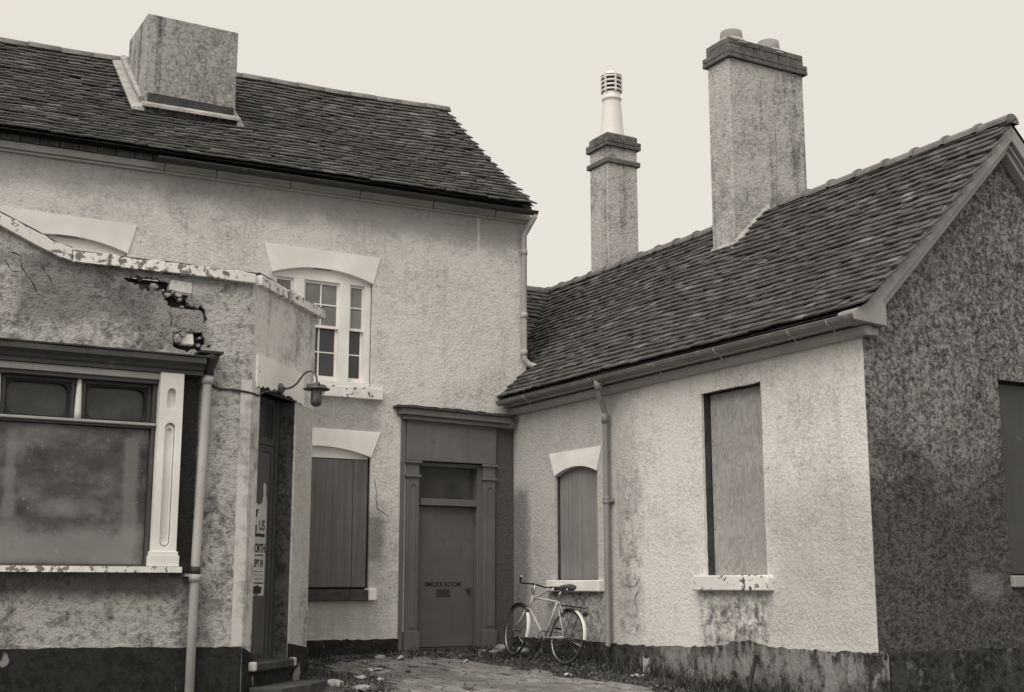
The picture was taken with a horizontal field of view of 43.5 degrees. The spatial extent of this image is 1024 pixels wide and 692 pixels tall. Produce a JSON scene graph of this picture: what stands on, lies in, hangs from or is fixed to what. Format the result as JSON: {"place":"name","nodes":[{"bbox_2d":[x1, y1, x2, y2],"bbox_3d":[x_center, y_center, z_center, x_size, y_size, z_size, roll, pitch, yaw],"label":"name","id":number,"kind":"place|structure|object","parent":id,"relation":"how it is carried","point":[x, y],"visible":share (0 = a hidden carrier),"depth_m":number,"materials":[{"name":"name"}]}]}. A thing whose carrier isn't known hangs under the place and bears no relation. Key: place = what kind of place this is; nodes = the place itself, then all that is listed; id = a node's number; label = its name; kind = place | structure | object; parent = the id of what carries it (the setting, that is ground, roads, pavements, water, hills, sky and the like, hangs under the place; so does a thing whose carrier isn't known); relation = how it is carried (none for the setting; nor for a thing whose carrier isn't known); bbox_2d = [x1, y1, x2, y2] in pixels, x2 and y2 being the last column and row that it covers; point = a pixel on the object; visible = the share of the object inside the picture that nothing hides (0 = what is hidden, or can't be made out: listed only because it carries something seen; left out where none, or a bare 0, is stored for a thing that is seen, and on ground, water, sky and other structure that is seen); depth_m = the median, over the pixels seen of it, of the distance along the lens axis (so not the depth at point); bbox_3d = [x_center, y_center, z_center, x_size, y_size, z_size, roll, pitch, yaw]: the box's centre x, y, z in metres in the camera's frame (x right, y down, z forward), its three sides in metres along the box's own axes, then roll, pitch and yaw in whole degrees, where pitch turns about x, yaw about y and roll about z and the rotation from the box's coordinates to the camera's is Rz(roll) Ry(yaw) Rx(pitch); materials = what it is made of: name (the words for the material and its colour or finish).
{"place":"outdoors","nodes":[
{"label":"outdoors","id":0,"kind":"place"},
{"bbox_2d":[320,656,653,691],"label":"paving","id":1,"kind":"structure","parent":0,"point":[561,684],"depth_m":14.58,"materials":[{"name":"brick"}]},
{"bbox_2d":[375,655,385,658],"bbox_3d":[-1.695,3.991,16.463,0.151,0.061,0.124,-5,-12,26],"label":"rubble stone","id":2,"kind":"object","parent":1,"relation":"on","point":[380,657],"visible":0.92,"depth_m":16.43,"materials":[{"name":"grey stone"}]},
{"bbox_2d":[0,0,1023,287],"label":"sky","id":3,"kind":"structure","parent":0,"point":[885,79],"materials":[{"name":"white"}]},
{"bbox_2d":[308,646,741,691],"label":"ground","id":4,"kind":"structure","parent":0,"point":[644,684],"depth_m":15.34,"materials":[{"name":"grey gravel"}]},
{"bbox_2d":[0,211,327,691],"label":"corner shop","id":5,"kind":"structure","parent":4,"relation":"on","point":[150,469],"depth_m":12.44,"materials":[{"name":"white paint"}]},
{"bbox_2d":[0,360,181,572],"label":"shop window","id":6,"kind":"structure","parent":5,"relation":"in","point":[78,489],"depth_m":12.14,"materials":[{"name":"glass"}]},
{"bbox_2d":[212,384,279,396],"bbox_3d":[-2.677,0.452,13.261,0.205,0.144,0.985,-7,-13,34],"label":"electric cable","id":7,"kind":"object","parent":5,"relation":"attached to","point":[244,391],"visible":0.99,"depth_m":13.09,"materials":[{"name":"rubber"}]},
{"bbox_2d":[253,483,266,595],"bbox_3d":[-2.667,2.028,13.519,0.004,1.188,0.338,-3,-11,15],"label":"poster","id":8,"kind":"object","parent":5,"relation":"attached to","point":[259,550],"visible":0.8,"depth_m":13.54,"materials":[{"name":"white paper"}]},
{"bbox_2d":[250,444,272,654],"bbox_3d":[-2.716,2.112,13.409,0.062,2.185,0.688,-3,-11,15],"label":"door","id":9,"kind":"structure","parent":5,"relation":"in","point":[264,470],"depth_m":13.61,"materials":[{"name":"grey paint"}]},
{"bbox_2d":[278,370,329,406],"bbox_3d":[-2.208,0.457,13.670,0.564,0.394,0.288,-3,-11,15],"label":"wall lamp","id":10,"kind":"object","parent":5,"relation":"attached to","point":[317,389],"visible":1,"depth_m":13.59,"materials":[{"name":"metal"}]},
{"bbox_2d":[0,14,538,659],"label":"two storey house","id":11,"kind":"structure","parent":4,"relation":"on","point":[388,236],"depth_m":17.56,"materials":[{"name":"white paint"}]},
{"bbox_2d":[46,235,125,255],"bbox_3d":[-5.481,-0.558,15.623,1.450,1.590,0.115,6,-12,-29],"label":"window","id":12,"kind":"structure","parent":11,"relation":"in","point":[77,244],"depth_m":15.83,"materials":[{"name":"white paint"}]},
{"bbox_2d":[272,268,382,400],"bbox_3d":[-2.537,-0.183,17.202,1.700,1.745,0.250,6,-12,-29],"label":"window","id":13,"kind":"structure","parent":11,"relation":"in","point":[342,339],"depth_m":17.36,"materials":[{"name":"white paint"}]},
{"bbox_2d":[308,446,376,600],"bbox_3d":[-2.539,2.274,16.741,1.635,2.065,0.240,6,-12,-29],"label":"window","id":14,"kind":"structure","parent":11,"relation":"in","point":[339,477],"depth_m":16.89,"materials":[{"name":"grey wood"}]},
{"bbox_2d":[417,506,472,646],"bbox_3d":[-0.914,3.162,17.642,0.874,1.890,0.120,6,-12,-29],"label":"door","id":15,"kind":"structure","parent":11,"relation":"in","point":[445,545],"depth_m":17.65,"materials":[{"name":"brown paint"}]},
{"bbox_2d":[327,679,343,686],"bbox_3d":[-1.889,3.646,13.865,0.212,0.100,0.243,10,-15,-44],"label":"rubble stone","id":16,"kind":"object","parent":4,"relation":"on","point":[331,682],"visible":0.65,"depth_m":13.79,"materials":[{"name":"grey stone"}]},
{"bbox_2d":[353,675,365,679],"bbox_3d":[-1.709,3.719,14.420,0.147,0.050,0.131,1,-11,-8],"label":"paper scrap","id":17,"kind":"object","parent":4,"relation":"on","point":[360,677],"visible":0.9,"depth_m":14.41,"materials":[{"name":"white paper"}]},
{"bbox_2d":[353,684,371,689],"bbox_3d":[-1.585,3.649,13.747,0.184,0.062,0.214,-4,-11,23],"label":"rubble stone","id":18,"kind":"object","parent":4,"relation":"on","point":[362,687],"visible":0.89,"depth_m":13.66,"materials":[{"name":"grey stone"}]},
{"bbox_2d":[495,644,504,649],"bbox_3d":[-0.138,4.101,17.397,0.188,0.116,0.300,2,-11,-13],"label":"rubble stone","id":19,"kind":"object","parent":4,"relation":"on","point":[502,645],"visible":0.31,"depth_m":17.32,"materials":[{"name":"grey stone"}]},
{"bbox_2d":[516,647,529,653],"bbox_3d":[0.138,4.077,17.195,0.154,0.099,0.202,6,-12,-31],"label":"rubble stone","id":20,"kind":"object","parent":4,"relation":"on","point":[525,649],"visible":0.43,"depth_m":17.14,"materials":[{"name":"grey stone"}]},
{"bbox_2d":[504,575,587,664],"bbox_3d":[0.446,3.504,16.495,1.728,1.102,0.594,-10,-14,42],"label":"bicycle","id":21,"kind":"object","parent":4,"relation":"on","point":[560,587],"visible":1,"depth_m":16.30,"materials":[{"name":"silver metal"}]},
{"bbox_2d":[301,642,807,691],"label":"weeds","id":22,"kind":"object","parent":4,"relation":"on","point":[727,684],"visible":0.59,"depth_m":14.69,"materials":[{"name":"grey plant"}]},
{"bbox_2d":[643,657,649,674],"bbox_3d":[1.527,3.651,14.548,0.088,0.258,0.105,-2,-11,13],"label":"paper scrap","id":23,"kind":"object","parent":4,"relation":"on","point":[645,665],"visible":0.78,"depth_m":14.53,"materials":[{"name":"white paper"}]},
{"bbox_2d":[746,654,758,691],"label":"stake","id":24,"kind":"object","parent":4,"relation":"on","point":[752,671],"visible":1,"depth_m":13.09,"materials":[{"name":"grey wood"}]},
{"bbox_2d":[495,28,1023,691],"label":"single storey wing","id":25,"kind":"structure","parent":4,"relation":"on","point":[773,416],"depth_m":14.00,"materials":[{"name":"white paint"}]},
{"bbox_2d":[546,466,603,591],"bbox_3d":[0.862,2.341,16.746,0.230,1.695,1.260,6,-12,-29],"label":"window","id":26,"kind":"structure","parent":25,"relation":"in","point":[578,485],"depth_m":16.79,"materials":[{"name":"grey wood"}]},
{"bbox_2d":[692,385,773,590],"bbox_3d":[2.473,1.552,14.140,0.335,2.245,1.280,6,-12,-29],"label":"window","id":27,"kind":"structure","parent":25,"relation":"in","point":[736,415],"depth_m":14.16,"materials":[{"name":"grey wood"}]},
{"bbox_2d":[998,382,1023,586],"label":"window","id":28,"kind":"structure","parent":25,"relation":"in","point":[1011,396],"depth_m":13.52,"materials":[{"name":"grey wood"}]}
]}

